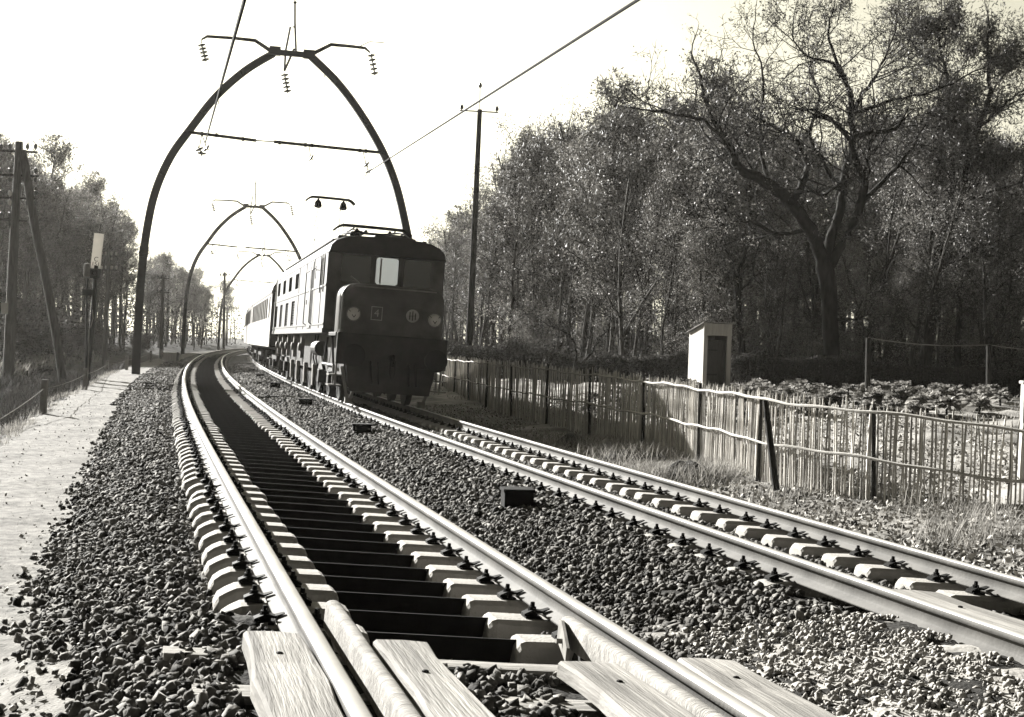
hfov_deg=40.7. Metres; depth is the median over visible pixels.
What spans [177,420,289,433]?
sleeper
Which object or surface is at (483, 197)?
young tree
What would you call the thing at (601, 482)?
sleeper
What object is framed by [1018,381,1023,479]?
gate post
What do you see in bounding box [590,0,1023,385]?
oak tree
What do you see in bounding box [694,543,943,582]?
sleeper
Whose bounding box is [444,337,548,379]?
hedge
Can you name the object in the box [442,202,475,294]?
pine tree
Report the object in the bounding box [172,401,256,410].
sleeper
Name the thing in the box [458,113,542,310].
young tree
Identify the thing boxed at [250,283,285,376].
passenger coach
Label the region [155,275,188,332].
young tree
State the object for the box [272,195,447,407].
locomotive
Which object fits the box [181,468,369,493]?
sleeper
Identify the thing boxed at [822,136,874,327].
young tree
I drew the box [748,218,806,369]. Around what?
young tree
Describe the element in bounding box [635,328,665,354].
brushwood
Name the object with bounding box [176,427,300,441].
sleeper
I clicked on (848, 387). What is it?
cabbage
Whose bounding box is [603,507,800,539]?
sleeper
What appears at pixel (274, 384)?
drain box
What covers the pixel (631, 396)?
cabbage
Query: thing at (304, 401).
drain box
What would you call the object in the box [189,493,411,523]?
sleeper
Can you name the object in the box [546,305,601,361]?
brushwood
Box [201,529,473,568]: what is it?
sleeper
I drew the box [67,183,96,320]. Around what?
pine tree
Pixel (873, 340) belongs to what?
brushwood
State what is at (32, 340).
dark bush
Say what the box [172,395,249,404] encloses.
sleeper
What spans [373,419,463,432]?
sleeper
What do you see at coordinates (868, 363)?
wire fence
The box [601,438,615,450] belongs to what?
boundary stone
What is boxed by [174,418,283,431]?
sleeper
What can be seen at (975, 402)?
cabbage
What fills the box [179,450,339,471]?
sleeper
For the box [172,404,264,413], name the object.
sleeper
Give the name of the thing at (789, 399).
cabbage
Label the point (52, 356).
bush
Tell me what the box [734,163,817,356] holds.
young tree
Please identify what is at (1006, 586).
rail
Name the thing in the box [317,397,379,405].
sleeper
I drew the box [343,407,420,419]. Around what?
sleeper
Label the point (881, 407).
cabbage
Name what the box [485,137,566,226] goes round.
pine tree
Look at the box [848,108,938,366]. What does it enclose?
young tree
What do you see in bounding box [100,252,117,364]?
telegraph pole
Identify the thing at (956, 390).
cabbage
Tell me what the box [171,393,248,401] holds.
sleeper
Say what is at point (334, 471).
sleeper
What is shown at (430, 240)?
young tree
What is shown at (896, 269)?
young tree
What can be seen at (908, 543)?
fallen leaves
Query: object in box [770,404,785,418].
cabbage
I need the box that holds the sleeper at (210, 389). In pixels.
[176,384,235,390]
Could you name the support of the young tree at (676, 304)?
on the ground at (154, 350)
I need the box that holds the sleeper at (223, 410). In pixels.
[172,402,262,412]
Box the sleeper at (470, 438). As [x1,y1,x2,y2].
[391,426,485,441]
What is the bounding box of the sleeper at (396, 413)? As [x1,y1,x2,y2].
[338,405,407,416]
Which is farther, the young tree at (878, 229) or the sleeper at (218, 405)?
the young tree at (878, 229)
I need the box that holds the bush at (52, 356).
[36,354,55,361]
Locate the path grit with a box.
[0,391,155,716]
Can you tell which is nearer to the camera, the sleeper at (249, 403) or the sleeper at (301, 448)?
the sleeper at (301, 448)
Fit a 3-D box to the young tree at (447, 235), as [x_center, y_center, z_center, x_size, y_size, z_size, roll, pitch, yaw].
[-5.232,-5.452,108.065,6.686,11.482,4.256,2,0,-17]
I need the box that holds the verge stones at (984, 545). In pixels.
[456,418,1023,577]
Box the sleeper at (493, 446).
[408,433,514,449]
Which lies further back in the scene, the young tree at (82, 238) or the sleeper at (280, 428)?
the young tree at (82, 238)
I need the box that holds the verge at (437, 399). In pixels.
[370,363,1023,577]
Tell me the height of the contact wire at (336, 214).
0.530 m
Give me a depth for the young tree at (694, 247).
50.48 m
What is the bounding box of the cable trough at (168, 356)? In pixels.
[163,352,180,360]
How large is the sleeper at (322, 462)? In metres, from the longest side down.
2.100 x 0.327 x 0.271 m
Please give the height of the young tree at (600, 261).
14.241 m
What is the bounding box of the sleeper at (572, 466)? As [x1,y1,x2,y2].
[458,453,590,472]
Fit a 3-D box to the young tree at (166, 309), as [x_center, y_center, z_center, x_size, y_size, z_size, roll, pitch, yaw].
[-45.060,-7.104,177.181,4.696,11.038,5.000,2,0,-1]
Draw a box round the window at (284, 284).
[283,279,286,295]
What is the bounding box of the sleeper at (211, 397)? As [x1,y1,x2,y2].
[171,391,245,398]
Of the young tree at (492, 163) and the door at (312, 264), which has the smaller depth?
the door at (312, 264)
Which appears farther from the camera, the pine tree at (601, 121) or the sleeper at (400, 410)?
the pine tree at (601, 121)
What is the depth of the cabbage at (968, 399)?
29.79 m
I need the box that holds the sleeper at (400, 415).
[340,406,416,416]
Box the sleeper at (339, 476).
[181,459,351,481]
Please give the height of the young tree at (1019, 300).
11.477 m
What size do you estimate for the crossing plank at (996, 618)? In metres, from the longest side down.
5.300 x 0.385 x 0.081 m
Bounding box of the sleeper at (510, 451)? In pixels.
[420,438,533,455]
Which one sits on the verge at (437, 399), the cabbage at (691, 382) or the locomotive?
the cabbage at (691, 382)
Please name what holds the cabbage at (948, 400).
on the ground at (154, 350)
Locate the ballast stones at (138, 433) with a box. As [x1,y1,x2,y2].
[0,393,1023,716]
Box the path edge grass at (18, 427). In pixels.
[0,369,119,445]
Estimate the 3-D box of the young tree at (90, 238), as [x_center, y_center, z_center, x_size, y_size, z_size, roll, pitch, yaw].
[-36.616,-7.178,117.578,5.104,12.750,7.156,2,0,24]
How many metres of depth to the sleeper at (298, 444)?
19.03 m
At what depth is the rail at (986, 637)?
9.24 m
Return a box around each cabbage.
[587,392,600,400]
[611,385,631,396]
[613,394,627,412]
[615,390,639,405]
[682,379,698,386]
[706,406,732,421]
[716,384,738,398]
[727,393,746,405]
[730,403,756,424]
[743,386,755,393]
[746,384,764,394]
[751,378,766,384]
[755,381,775,394]
[761,384,776,392]
[762,388,785,398]
[766,392,781,405]
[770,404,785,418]
[776,383,790,391]
[779,389,801,400]
[781,385,796,393]
[784,396,802,414]
[789,390,810,398]
[790,378,813,392]
[792,395,825,412]
[795,383,818,396]
[812,382,823,389]
[815,385,835,393]
[816,388,835,404]
[817,391,838,410]
[831,394,849,407]
[834,389,850,397]
[840,383,856,394]
[848,392,876,407]
[855,386,872,394]
[855,388,889,402]
[855,390,886,405]
[857,389,887,405]
[858,400,878,416]
[859,379,879,389]
[873,381,891,392]
[879,405,890,415]
[882,385,914,410]
[882,397,906,411]
[890,380,906,387]
[897,386,916,395]
[900,380,913,387]
[901,401,923,414]
[905,393,932,407]
[914,385,924,390]
[917,388,931,392]
[920,390,938,412]
[921,392,940,409]
[922,397,952,414]
[927,382,940,390]
[933,383,950,397]
[935,395,960,416]
[938,387,957,398]
[949,387,963,396]
[951,384,962,392]
[956,388,979,398]
[961,395,983,411]
[964,396,991,413]
[972,395,992,411]
[975,383,996,401]
[978,387,997,401]
[989,391,1010,405]
[997,387,1012,398]
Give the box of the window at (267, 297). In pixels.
[265,297,267,319]
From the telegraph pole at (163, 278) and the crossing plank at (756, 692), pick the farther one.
the telegraph pole at (163, 278)
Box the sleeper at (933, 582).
[727,555,982,591]
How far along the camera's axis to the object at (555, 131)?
83.16 m
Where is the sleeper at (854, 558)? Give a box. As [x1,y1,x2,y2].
[667,533,901,568]
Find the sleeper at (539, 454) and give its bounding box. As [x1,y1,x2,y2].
[433,443,555,460]
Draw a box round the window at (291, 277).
[288,275,292,293]
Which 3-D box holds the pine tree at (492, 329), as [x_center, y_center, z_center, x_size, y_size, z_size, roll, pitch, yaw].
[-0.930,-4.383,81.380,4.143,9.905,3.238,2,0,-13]
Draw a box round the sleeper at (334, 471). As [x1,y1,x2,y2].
[181,454,345,476]
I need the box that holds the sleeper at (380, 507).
[186,486,400,514]
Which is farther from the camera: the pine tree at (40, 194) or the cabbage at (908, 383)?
the pine tree at (40, 194)
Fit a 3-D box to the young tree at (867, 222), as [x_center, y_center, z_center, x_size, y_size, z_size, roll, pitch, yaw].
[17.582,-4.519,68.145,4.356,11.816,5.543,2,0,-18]
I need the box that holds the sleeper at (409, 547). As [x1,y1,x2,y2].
[198,518,455,554]
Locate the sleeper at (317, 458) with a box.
[179,443,326,462]
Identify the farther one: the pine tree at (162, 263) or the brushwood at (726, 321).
the pine tree at (162, 263)
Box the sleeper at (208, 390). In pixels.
[172,384,238,391]
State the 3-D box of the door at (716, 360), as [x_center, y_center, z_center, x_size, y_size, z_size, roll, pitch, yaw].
[6.656,0.300,45.203,0.695,1.800,0.025,2,0,-17]
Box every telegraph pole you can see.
[0,141,66,380]
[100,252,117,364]
[157,274,169,357]
[220,272,229,349]
[460,83,512,355]
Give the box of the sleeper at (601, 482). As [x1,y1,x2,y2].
[488,463,632,486]
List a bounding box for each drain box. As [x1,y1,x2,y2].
[270,382,280,387]
[298,398,312,405]
[352,423,371,432]
[500,486,534,507]
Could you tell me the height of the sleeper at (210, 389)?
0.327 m
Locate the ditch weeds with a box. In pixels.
[0,360,128,431]
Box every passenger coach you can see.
[244,302,274,365]
[244,314,271,358]
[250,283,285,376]
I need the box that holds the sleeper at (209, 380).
[177,375,228,380]
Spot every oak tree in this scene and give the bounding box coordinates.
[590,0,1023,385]
[668,130,810,380]
[861,0,1023,385]
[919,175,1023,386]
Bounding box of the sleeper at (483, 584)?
[208,553,514,597]
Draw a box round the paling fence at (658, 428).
[434,355,1023,509]
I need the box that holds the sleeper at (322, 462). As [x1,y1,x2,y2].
[178,447,333,466]
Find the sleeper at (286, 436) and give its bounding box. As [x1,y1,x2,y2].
[173,424,294,438]
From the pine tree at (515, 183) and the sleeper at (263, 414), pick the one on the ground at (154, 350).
the pine tree at (515, 183)
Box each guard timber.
[323,600,421,716]
[561,616,723,716]
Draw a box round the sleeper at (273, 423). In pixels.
[171,414,279,426]
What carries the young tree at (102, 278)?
on the ground at (154, 350)
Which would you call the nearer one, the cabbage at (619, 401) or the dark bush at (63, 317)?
the cabbage at (619, 401)
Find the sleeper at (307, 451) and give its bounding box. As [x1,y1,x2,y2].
[176,437,315,454]
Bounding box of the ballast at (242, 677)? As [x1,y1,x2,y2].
[50,353,1023,716]
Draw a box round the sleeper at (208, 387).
[176,382,233,388]
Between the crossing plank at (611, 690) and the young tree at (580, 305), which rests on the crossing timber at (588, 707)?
the crossing plank at (611, 690)
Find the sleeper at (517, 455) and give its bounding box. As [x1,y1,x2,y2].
[427,440,542,459]
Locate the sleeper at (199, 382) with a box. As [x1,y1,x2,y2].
[174,378,231,383]
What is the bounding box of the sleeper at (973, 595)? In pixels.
[753,567,1023,615]
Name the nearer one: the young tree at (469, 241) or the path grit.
the path grit
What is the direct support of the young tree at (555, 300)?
on the ground at (154, 350)
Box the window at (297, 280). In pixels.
[295,271,299,290]
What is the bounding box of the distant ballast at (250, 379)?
[110,361,376,410]
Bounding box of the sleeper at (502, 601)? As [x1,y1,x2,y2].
[212,568,540,616]
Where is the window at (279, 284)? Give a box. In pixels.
[277,282,280,297]
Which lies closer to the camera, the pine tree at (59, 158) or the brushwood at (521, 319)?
the brushwood at (521, 319)
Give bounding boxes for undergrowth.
[0,321,130,367]
[442,313,1023,388]
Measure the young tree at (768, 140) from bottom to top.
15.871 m
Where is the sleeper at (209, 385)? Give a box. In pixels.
[177,380,230,386]
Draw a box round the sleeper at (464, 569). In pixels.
[203,541,493,581]
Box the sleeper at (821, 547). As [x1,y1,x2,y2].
[645,524,850,556]
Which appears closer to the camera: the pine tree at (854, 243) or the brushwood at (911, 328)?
the brushwood at (911, 328)
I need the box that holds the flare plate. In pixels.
[555,619,569,660]
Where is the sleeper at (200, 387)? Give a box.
[172,382,233,389]
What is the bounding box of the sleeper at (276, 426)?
[172,416,282,428]
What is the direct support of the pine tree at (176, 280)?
on the ground at (154, 350)
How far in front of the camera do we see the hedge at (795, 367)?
48.26 m
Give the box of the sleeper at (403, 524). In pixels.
[192,500,424,532]
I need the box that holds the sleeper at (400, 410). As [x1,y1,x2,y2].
[335,404,407,413]
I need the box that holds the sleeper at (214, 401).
[172,394,251,403]
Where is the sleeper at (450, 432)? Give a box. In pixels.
[377,421,464,435]
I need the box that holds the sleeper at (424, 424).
[360,414,444,426]
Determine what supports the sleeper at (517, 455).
on the ballast at (242, 677)
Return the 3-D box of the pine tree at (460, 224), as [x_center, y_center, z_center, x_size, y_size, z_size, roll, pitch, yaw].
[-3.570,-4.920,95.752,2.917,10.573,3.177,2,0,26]
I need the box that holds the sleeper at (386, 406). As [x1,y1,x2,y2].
[324,399,389,408]
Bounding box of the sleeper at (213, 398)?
[172,392,247,399]
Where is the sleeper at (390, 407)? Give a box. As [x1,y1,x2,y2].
[327,400,393,410]
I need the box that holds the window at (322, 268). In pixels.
[318,254,325,292]
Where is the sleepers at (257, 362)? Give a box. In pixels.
[247,355,277,370]
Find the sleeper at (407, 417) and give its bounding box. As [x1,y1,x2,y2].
[347,409,422,420]
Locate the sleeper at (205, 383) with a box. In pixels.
[180,379,238,384]
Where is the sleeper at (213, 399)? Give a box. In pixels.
[172,392,248,400]
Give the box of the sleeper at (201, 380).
[176,376,226,381]
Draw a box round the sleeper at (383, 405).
[323,398,385,407]
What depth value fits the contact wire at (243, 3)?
23.23 m
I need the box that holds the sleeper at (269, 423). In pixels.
[173,412,276,424]
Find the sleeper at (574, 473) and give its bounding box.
[467,456,603,476]
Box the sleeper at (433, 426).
[363,416,451,428]
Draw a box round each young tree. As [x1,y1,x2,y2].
[2,160,69,296]
[2,194,96,302]
[17,173,77,312]
[17,271,88,309]
[19,201,78,301]
[19,203,66,303]
[20,166,94,301]
[33,186,91,292]
[34,214,73,300]
[36,224,83,309]
[52,184,103,315]
[58,194,119,325]
[58,199,116,321]
[65,207,104,333]
[68,271,84,326]
[70,184,134,346]
[70,197,139,320]
[84,207,134,342]
[84,222,111,321]
[90,206,149,344]
[92,235,136,319]
[116,251,171,318]
[144,254,180,349]
[145,262,173,327]
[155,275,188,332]
[164,270,206,343]
[181,273,211,345]
[193,281,219,348]
[415,217,467,339]
[420,221,462,323]
[424,210,490,355]
[434,236,465,338]
[435,238,459,339]
[436,159,527,343]
[438,216,484,322]
[443,242,486,338]
[444,208,535,344]
[445,219,476,341]
[448,178,526,345]
[451,234,499,328]
[455,222,510,359]
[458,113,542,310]
[462,129,546,317]
[462,239,521,323]
[467,160,565,354]
[470,128,551,310]
[474,267,523,332]
[481,151,527,309]
[487,247,525,342]
[496,173,553,324]
[497,114,604,344]
[497,139,568,344]
[497,140,579,311]
[500,174,573,338]
[503,152,599,351]
[509,142,580,331]
[514,130,638,356]
[518,122,597,359]
[522,114,633,321]
[525,84,622,316]
[527,109,585,350]
[527,130,595,340]
[529,113,606,305]
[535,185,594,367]
[540,106,628,356]
[540,120,598,349]
[551,134,635,365]
[552,102,650,352]
[560,147,691,360]
[565,94,636,312]
[570,98,625,351]
[570,114,653,359]
[571,129,700,365]
[572,174,662,353]
[592,165,688,373]
[599,121,675,368]
[621,198,709,362]
[624,122,787,329]
[624,133,777,325]
[625,115,720,367]
[635,222,697,380]
[643,91,777,349]
[646,158,717,375]
[654,127,761,319]
[657,209,737,349]
[658,168,699,323]
[659,135,772,336]
[675,142,759,321]
[685,152,779,355]
[692,74,789,315]
[692,89,814,345]
[694,189,763,322]
[722,271,758,331]
[723,176,831,368]
[726,80,820,345]
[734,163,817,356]
[734,165,792,324]
[742,136,843,350]
[742,205,805,370]
[744,216,816,356]
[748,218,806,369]
[756,175,839,376]
[757,190,827,355]
[761,142,898,365]
[766,124,877,320]
[784,234,872,379]
[788,142,956,375]
[794,133,847,306]
[804,112,902,351]
[814,239,897,355]
[814,271,865,328]
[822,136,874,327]
[827,158,917,363]
[836,145,917,366]
[836,176,946,374]
[838,256,902,357]
[842,239,903,352]
[849,253,919,372]
[851,126,993,377]
[851,160,917,354]
[868,134,941,366]
[870,134,954,379]
[875,204,964,351]
[878,136,967,307]
[880,253,953,351]
[885,162,994,384]
[901,150,1002,366]
[903,137,991,366]
[933,179,1013,364]
[935,181,983,367]
[938,169,1017,366]
[942,259,1022,369]
[950,257,1023,369]
[955,175,1023,354]
[956,188,1023,378]
[975,123,1023,366]
[976,164,1023,377]
[978,163,1023,373]
[987,206,1023,341]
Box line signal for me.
[82,233,103,383]
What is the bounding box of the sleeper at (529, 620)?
[220,585,557,638]
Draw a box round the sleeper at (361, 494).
[186,474,379,499]
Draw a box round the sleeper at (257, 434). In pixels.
[173,422,291,436]
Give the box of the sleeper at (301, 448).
[176,434,311,451]
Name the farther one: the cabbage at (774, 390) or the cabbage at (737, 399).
the cabbage at (774, 390)
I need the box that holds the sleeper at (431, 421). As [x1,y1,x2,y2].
[357,413,438,425]
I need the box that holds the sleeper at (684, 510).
[553,488,726,515]
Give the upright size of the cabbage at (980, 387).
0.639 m
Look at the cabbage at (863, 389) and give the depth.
32.82 m
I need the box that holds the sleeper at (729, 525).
[583,500,774,531]
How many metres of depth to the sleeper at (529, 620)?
7.39 m
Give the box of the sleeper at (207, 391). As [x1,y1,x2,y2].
[173,385,239,392]
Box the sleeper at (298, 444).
[174,431,306,447]
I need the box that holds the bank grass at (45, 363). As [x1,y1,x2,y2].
[0,348,99,376]
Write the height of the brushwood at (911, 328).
3.240 m
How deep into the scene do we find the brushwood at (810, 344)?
53.10 m
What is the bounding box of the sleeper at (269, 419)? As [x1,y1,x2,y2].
[172,411,273,422]
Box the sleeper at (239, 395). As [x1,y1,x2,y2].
[171,389,243,396]
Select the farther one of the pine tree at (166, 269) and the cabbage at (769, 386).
the pine tree at (166, 269)
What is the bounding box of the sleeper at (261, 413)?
[173,405,266,415]
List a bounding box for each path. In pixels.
[0,350,217,716]
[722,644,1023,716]
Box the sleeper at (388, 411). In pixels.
[332,403,400,412]
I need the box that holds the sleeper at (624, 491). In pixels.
[512,472,664,497]
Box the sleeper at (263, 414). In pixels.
[173,406,267,417]
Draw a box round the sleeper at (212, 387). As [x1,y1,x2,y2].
[175,381,241,387]
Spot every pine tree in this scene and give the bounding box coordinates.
[0,125,25,149]
[0,132,14,247]
[0,168,41,280]
[0,192,32,269]
[1,141,43,286]
[1,195,25,290]
[2,143,21,245]
[2,169,60,306]
[3,157,54,299]
[3,176,64,299]
[4,128,85,308]
[4,159,64,298]
[7,172,65,304]
[28,148,48,178]
[33,206,82,285]
[47,176,90,316]
[60,185,94,315]
[65,212,87,316]
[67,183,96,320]
[71,167,114,331]
[72,216,88,317]
[74,179,105,325]
[81,206,121,331]
[87,192,136,274]
[91,203,127,340]
[97,220,149,349]
[100,222,136,344]
[102,214,140,346]
[111,248,136,345]
[144,266,170,326]
[144,268,163,333]
[145,252,179,299]
[145,279,169,343]
[148,249,178,304]
[151,252,170,340]
[156,259,181,342]
[169,263,188,342]
[169,268,203,347]
[178,270,202,346]
[184,270,205,345]
[187,283,205,349]
[194,266,208,319]
[199,291,218,344]
[200,286,212,344]
[203,292,215,344]
[215,278,241,345]
[222,286,235,344]
[439,231,478,351]
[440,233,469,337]
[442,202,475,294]
[442,212,471,341]
[443,250,467,337]
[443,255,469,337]
[457,210,487,260]
[464,224,495,345]
[465,197,527,345]
[465,206,526,357]
[468,200,513,345]
[478,163,557,334]
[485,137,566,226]
[489,150,550,333]
[490,147,563,321]
[491,132,562,344]
[500,176,548,337]
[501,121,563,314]
[502,172,574,300]
[506,147,564,362]
[510,124,557,182]
[536,107,651,354]
[537,122,625,353]
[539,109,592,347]
[542,105,645,358]
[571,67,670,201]
[593,104,662,350]
[599,97,680,368]
[601,128,683,365]
[609,97,669,334]
[614,142,689,368]
[621,145,656,355]
[621,185,652,350]
[639,177,723,350]
[642,52,754,298]
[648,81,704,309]
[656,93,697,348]
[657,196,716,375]
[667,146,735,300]
[677,169,763,321]
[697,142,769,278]
[768,132,820,344]
[780,126,823,323]
[784,149,839,319]
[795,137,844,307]
[812,158,847,329]
[834,133,910,362]
[836,182,880,332]
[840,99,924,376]
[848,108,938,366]
[854,167,904,372]
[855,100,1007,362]
[880,105,956,271]
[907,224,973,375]
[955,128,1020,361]
[955,194,1023,382]
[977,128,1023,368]
[1009,221,1023,281]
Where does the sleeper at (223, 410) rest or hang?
on the ballast at (242, 677)
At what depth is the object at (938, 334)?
53.48 m
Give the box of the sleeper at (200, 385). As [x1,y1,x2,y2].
[173,381,234,387]
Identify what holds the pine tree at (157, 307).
on the ground at (154, 350)
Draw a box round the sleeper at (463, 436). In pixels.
[386,424,482,439]
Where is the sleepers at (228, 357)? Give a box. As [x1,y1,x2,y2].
[205,349,246,359]
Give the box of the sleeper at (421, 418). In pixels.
[350,410,429,421]
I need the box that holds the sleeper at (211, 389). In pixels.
[173,383,236,389]
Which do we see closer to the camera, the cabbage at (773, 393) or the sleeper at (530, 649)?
the sleeper at (530, 649)
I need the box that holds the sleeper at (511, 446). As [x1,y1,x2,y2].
[414,435,523,451]
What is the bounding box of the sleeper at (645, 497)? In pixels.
[523,477,684,503]
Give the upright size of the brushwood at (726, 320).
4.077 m
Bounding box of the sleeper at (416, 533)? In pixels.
[194,509,438,542]
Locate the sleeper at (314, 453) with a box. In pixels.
[178,440,321,458]
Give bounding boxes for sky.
[0,0,1023,364]
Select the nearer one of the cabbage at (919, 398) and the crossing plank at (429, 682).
the crossing plank at (429, 682)
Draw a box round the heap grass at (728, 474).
[486,422,782,485]
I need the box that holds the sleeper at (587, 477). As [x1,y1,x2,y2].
[478,460,619,481]
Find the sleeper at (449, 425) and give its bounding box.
[370,417,457,430]
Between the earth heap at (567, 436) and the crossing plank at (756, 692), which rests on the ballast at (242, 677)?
the crossing plank at (756, 692)
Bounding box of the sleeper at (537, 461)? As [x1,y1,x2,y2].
[442,446,565,465]
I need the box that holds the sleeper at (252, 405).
[171,399,255,407]
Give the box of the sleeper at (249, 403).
[172,396,251,405]
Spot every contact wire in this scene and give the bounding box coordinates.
[205,0,245,142]
[206,156,213,244]
[291,174,366,259]
[368,0,639,171]
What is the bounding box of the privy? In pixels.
[687,321,735,385]
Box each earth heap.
[554,433,594,446]
[598,448,669,461]
[653,460,725,483]
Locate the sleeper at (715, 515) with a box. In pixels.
[565,494,739,523]
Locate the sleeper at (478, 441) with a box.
[397,428,493,444]
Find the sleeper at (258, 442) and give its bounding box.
[175,429,302,444]
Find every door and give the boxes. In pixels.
[306,262,314,327]
[706,340,725,385]
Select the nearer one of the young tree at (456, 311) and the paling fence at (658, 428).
the paling fence at (658, 428)
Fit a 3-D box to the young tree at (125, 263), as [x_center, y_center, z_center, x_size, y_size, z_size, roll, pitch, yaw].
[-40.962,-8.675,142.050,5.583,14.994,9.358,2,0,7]
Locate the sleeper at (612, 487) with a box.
[501,468,648,491]
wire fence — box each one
[0,349,162,423]
[865,337,1023,399]
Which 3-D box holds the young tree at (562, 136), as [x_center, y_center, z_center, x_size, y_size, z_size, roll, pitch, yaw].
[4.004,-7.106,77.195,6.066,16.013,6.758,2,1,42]
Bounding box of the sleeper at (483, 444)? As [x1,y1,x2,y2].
[403,431,507,447]
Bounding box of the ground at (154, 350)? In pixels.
[0,334,1020,592]
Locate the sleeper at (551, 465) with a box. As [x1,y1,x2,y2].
[451,449,577,468]
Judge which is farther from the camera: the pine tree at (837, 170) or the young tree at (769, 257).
the pine tree at (837, 170)
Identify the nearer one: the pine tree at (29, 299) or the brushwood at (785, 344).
the brushwood at (785, 344)
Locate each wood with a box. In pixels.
[38,271,244,347]
[444,265,1022,370]
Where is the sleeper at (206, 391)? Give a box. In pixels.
[174,386,240,393]
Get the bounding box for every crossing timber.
[163,646,557,674]
[191,683,605,716]
[651,620,879,641]
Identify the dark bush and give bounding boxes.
[0,280,6,303]
[0,299,41,353]
[1,329,44,364]
[5,298,64,324]
[17,294,84,356]
[52,313,76,353]
[126,332,149,346]
[131,334,155,353]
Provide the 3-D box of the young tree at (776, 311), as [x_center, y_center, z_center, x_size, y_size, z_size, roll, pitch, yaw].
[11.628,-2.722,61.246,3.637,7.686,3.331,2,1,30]
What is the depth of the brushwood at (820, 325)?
85.17 m
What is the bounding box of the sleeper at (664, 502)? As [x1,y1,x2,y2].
[536,482,703,508]
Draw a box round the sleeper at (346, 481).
[182,463,361,486]
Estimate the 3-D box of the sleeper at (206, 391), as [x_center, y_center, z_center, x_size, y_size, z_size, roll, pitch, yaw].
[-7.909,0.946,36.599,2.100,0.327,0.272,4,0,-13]
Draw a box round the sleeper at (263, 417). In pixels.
[173,408,270,419]
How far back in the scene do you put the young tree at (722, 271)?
81.31 m
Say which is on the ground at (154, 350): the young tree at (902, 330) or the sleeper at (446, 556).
the young tree at (902, 330)
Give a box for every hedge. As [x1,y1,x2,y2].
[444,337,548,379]
[543,350,688,382]
[730,352,864,387]
[863,364,1023,395]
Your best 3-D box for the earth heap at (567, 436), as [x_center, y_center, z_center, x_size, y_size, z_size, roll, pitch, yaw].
[1.190,1.611,26.536,1.228,0.348,0.940,2,0,0]
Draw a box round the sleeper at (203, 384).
[173,380,232,385]
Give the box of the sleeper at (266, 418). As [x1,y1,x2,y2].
[172,409,272,420]
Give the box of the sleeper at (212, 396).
[172,390,245,397]
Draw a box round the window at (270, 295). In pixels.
[268,295,270,318]
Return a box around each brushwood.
[481,291,565,362]
[496,295,551,350]
[502,304,562,353]
[506,292,621,384]
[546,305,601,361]
[554,310,616,357]
[565,321,601,352]
[573,286,629,366]
[604,321,660,356]
[623,314,660,349]
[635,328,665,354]
[651,312,701,372]
[660,276,792,374]
[663,299,714,348]
[678,295,773,355]
[687,309,762,354]
[711,280,820,374]
[771,314,852,380]
[774,327,847,381]
[784,301,858,350]
[815,320,878,375]
[822,312,884,356]
[874,310,951,379]
[941,317,1009,386]
[970,287,1023,386]
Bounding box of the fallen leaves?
[410,390,1023,578]
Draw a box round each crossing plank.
[242,631,343,716]
[373,639,494,716]
[557,661,696,716]
[677,658,836,716]
[893,589,1023,633]
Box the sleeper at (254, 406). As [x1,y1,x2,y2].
[172,400,258,409]
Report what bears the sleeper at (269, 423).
on the ballast at (242, 677)
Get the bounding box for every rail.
[181,348,372,716]
[221,350,765,716]
[250,357,1023,664]
[347,387,1023,603]
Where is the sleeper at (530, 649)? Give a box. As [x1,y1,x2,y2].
[253,605,573,664]
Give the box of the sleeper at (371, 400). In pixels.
[313,395,373,404]
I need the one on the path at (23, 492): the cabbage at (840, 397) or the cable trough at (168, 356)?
the cable trough at (168, 356)
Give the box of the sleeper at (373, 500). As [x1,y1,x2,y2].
[188,480,389,506]
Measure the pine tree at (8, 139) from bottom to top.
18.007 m
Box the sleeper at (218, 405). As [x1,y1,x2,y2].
[174,398,253,406]
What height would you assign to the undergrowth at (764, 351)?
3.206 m
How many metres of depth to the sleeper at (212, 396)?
33.91 m
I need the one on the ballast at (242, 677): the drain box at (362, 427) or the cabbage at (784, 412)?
the drain box at (362, 427)
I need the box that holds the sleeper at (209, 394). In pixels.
[175,388,241,395]
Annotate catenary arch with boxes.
[129,0,411,373]
[181,178,301,353]
[217,237,288,349]
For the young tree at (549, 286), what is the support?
on the ground at (154, 350)
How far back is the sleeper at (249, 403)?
30.18 m
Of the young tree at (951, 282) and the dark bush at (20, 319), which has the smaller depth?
the dark bush at (20, 319)
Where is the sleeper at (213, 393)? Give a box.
[174,387,239,394]
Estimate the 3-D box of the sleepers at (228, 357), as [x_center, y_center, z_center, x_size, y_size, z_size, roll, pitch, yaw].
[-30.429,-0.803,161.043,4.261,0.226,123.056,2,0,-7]
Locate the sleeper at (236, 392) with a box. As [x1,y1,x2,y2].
[171,387,238,393]
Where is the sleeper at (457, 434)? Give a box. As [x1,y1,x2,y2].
[384,423,476,437]
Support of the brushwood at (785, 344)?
on the verge at (437, 399)
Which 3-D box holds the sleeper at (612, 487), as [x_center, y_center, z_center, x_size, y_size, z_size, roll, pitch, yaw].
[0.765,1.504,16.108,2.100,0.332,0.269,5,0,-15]
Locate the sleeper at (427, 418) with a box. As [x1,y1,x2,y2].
[353,411,430,423]
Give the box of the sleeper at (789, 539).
[626,516,829,548]

